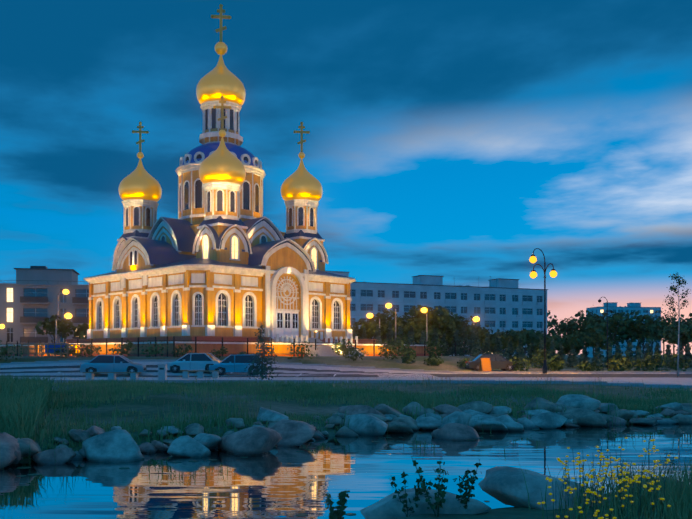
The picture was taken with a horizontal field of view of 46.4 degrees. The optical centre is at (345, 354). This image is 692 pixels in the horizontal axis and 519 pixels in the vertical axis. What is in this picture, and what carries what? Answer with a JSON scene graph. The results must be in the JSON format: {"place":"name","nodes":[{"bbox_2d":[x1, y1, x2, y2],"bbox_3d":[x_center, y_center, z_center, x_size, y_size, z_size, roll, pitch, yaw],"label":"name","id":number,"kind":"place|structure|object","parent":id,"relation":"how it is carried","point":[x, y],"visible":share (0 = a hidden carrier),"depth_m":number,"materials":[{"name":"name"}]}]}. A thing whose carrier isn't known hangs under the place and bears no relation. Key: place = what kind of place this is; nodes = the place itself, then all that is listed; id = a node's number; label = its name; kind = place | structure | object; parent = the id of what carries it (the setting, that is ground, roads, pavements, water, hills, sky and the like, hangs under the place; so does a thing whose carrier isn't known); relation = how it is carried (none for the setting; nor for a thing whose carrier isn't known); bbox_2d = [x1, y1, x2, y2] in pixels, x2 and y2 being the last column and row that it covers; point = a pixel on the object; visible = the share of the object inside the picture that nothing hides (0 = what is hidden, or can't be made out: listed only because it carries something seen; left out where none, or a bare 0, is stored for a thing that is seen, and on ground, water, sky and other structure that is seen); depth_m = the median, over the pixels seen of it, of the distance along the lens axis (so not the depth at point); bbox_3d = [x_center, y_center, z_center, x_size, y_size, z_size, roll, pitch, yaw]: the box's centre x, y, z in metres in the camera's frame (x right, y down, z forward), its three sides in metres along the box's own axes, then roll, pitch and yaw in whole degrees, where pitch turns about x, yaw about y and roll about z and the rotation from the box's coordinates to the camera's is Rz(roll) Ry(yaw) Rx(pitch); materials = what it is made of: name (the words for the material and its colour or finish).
{"place":"outdoors","nodes":[
{"label":"outdoors","id":0,"kind":"place"},
{"bbox_2d":[2,407,632,470],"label":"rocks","id":1,"kind":"object","parent":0,"point":[448,417],"depth_m":25.89,"materials":[{"name":"grey stone"}]},
{"bbox_2d":[0,424,691,518],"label":"pond water","id":2,"kind":"structure","parent":0,"point":[280,481],"depth_m":16.80,"materials":[{"name":"blue liquid"}]},
{"bbox_2d":[17,426,687,515],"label":"stones","id":3,"kind":"object","parent":2,"relation":"on","point":[301,514],"visible":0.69,"depth_m":18.48,"materials":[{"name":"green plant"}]},
{"bbox_2d":[0,355,691,518],"bbox_3d":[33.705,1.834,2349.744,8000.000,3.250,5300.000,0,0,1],"label":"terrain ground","id":4,"kind":"structure","parent":0,"point":[144,407],"depth_m":30.42,"materials":[{"name":"green plant"}]},
{"bbox_2d":[0,373,54,458],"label":"bank grass","id":5,"kind":"structure","parent":4,"relation":"on","point":[24,402],"depth_m":22.07,"materials":[{"name":"green plant"}]},
{"bbox_2d":[0,266,88,350],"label":"modern block","id":6,"kind":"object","parent":4,"relation":"on","point":[28,301],"visible":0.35,"depth_m":134.12,"materials":[{"name":"concrete"}]},
{"bbox_2d":[21,343,81,356],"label":"fence","id":7,"kind":"object","parent":4,"relation":"on","point":[50,348],"visible":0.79,"depth_m":70.22,"materials":[{"name":"blue plastic"}]},
{"bbox_2d":[57,290,62,342],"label":"street lamp","id":8,"kind":"object","parent":4,"relation":"on","point":[57,318],"visible":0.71,"depth_m":118.55,"materials":[{"name":"grey metal"}]},
{"bbox_2d":[55,314,64,342],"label":"street lamp","id":9,"kind":"object","parent":4,"relation":"on","point":[56,329],"visible":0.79,"depth_m":100.46,"materials":[{"name":"grey metal"}]},
{"bbox_2d":[64,313,71,318],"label":"lamp globe","id":10,"kind":"object","parent":9,"relation":"attached to","point":[68,315],"visible":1,"depth_m":100.47,"materials":[{"name":"yellow glass"}]},
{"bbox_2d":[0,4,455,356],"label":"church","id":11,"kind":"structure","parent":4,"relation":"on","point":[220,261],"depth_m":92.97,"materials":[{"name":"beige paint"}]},
{"bbox_2d":[0,305,691,379],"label":"tree","id":12,"kind":"object","parent":4,"relation":"on","point":[591,324],"depth_m":117.47,"materials":[{"name":"green plant"}]},
{"bbox_2d":[0,394,691,518],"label":"shore rocks","id":13,"kind":"object","parent":4,"relation":"on","point":[505,485],"visible":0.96,"depth_m":20.62,"materials":[{"name":"grey stone"}]},
{"bbox_2d":[3,369,688,446],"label":"dry grass stalks","id":14,"kind":"object","parent":4,"relation":"on","point":[245,387],"depth_m":33.16,"materials":[{"name":"green plant"}]},
{"bbox_2d":[392,304,395,339],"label":"street lamp","id":15,"kind":"object","parent":4,"relation":"on","point":[395,321],"visible":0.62,"depth_m":113.82,"materials":[{"name":"grey metal"}]},
{"bbox_2d":[426,312,427,344],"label":"street lamp","id":16,"kind":"object","parent":4,"relation":"on","point":[426,330],"visible":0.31,"depth_m":112.77,"materials":[{"name":"grey metal"}]},
{"bbox_2d":[203,439,666,518],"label":"plants","id":17,"kind":"object","parent":4,"relation":"on","point":[344,494],"depth_m":10.03,"materials":[{"name":"green plant"}]},
{"bbox_2d":[325,271,547,360],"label":"long block","id":18,"kind":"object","parent":4,"relation":"on","point":[501,304],"visible":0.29,"depth_m":180.20,"materials":[{"name":"paint"}]},
{"bbox_2d":[241,321,691,379],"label":"shrubs","id":19,"kind":"object","parent":4,"relation":"on","point":[572,361],"visible":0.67,"depth_m":92.14,"materials":[{"name":"green plant"}]},
{"bbox_2d":[479,358,491,370],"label":"board","id":20,"kind":"object","parent":4,"relation":"on","point":[485,364],"visible":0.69,"depth_m":68.64,"materials":[{"name":"orange"}]},
{"bbox_2d":[466,354,518,370],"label":"dark car","id":21,"kind":"object","parent":4,"relation":"on","point":[499,361],"visible":0.88,"depth_m":70.04,"materials":[{"name":"grey paint"}]},
{"bbox_2d":[598,297,607,368],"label":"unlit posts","id":22,"kind":"object","parent":4,"relation":"on","point":[599,300],"visible":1,"depth_m":85.54,"materials":[{"name":"grey"}]},
{"bbox_2d":[519,455,691,518],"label":"stems","id":23,"kind":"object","parent":4,"relation":"on","point":[678,499],"depth_m":9.92,"materials":[{"name":"green plant"}]},
{"bbox_2d":[537,437,677,518],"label":"yellow flowers","id":24,"kind":"object","parent":4,"relation":"on","point":[636,476],"visible":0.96,"depth_m":8.86,"materials":[{"name":"yellow plant"}]},
{"bbox_2d":[586,302,660,356],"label":"block","id":25,"kind":"structure","parent":4,"relation":"on","point":[629,308],"depth_m":411.94,"materials":[{"name":"concrete"}]},
{"bbox_2d":[652,272,691,376],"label":"tree","id":26,"kind":"object","parent":4,"relation":"on","point":[675,289],"depth_m":55.74,"materials":[{"name":"plant"}]},
{"bbox_2d":[0,359,691,387],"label":"road paving","id":27,"kind":"structure","parent":0,"point":[296,372],"depth_m":58.79,"materials":[{"name":"grey asphalt"}]},
{"bbox_2d":[83,372,140,379],"bbox_3d":[-13.756,1.297,47.490,3.300,0.500,0.560,0,0,-1],"label":"bench","id":28,"kind":"object","parent":27,"relation":"on","point":[111,376],"visible":0.92,"depth_m":47.23,"materials":[{"name":"concrete"}]},
{"bbox_2d":[80,355,146,374],"bbox_3d":[-16.892,0.799,58.737,4.510,1.525,2.024,0,0,-7],"label":"car","id":29,"kind":"object","parent":27,"relation":"on","point":[109,363],"visible":0.77,"depth_m":57.95,"materials":[{"name":"blue paint"}]},
{"bbox_2d":[157,364,167,379],"bbox_3d":[-10.852,1.072,47.748,0.480,0.950,0.480,0,0,1],"label":"litter bin","id":30,"kind":"object","parent":27,"relation":"on","point":[162,371],"visible":0.88,"depth_m":47.54,"materials":[{"name":"concrete"}]},
{"bbox_2d":[165,353,220,373],"bbox_3d":[-11.264,0.663,60.655,4.360,1.525,2.024,0,0,9],"label":"white sedan car","id":31,"kind":"object","parent":27,"relation":"on","point":[195,361],"visible":0.69,"depth_m":59.89,"materials":[{"name":"white paint"}]},
{"bbox_2d":[180,370,220,377],"bbox_3d":[-9.388,1.297,52.127,2.600,0.500,0.560,0,0,-3],"label":"bench","id":32,"kind":"object","parent":27,"relation":"on","point":[185,373],"visible":0.98,"depth_m":51.88,"materials":[{"name":"concrete"}]},
{"bbox_2d":[209,354,263,374],"bbox_3d":[-7.983,0.785,59.307,4.060,1.565,2.024,0,0,-4],"label":"blue hatchback car","id":33,"kind":"object","parent":27,"relation":"on","point":[235,363],"visible":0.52,"depth_m":58.50,"materials":[{"name":"blue paint"}]},
{"bbox_2d":[531,248,555,373],"bbox_3d":[15.840,-3.491,64.698,2.051,10.100,1.007,0,0,25],"label":"lamp post","id":34,"kind":"object","parent":27,"relation":"on","point":[544,369],"visible":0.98,"depth_m":64.90,"materials":[{"name":"grey metal"}]},
{"bbox_2d":[529,256,556,278],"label":"street lamp globes","id":35,"kind":"object","parent":34,"relation":"attached to","point":[533,274],"visible":0.98,"depth_m":64.54,"materials":[{"name":"yellow glass"}]},
{"bbox_2d":[0,0,691,354],"label":"sky","id":36,"kind":"structure","parent":0,"point":[457,141],"materials":[{"name":"blue"}]},
{"bbox_2d":[26,378,691,458],"bbox_3d":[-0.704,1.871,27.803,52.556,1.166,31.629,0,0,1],"label":"meadow grass","id":37,"kind":"structure","parent":0,"point":[328,390],"depth_m":32.19,"materials":[{"name":"green plant"}]},
{"bbox_2d":[473,316,479,321],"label":"lamp globe","id":38,"kind":"object","parent":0,"point":[476,319],"visible":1,"depth_m":109.95,"materials":[{"name":"yellow glass"}]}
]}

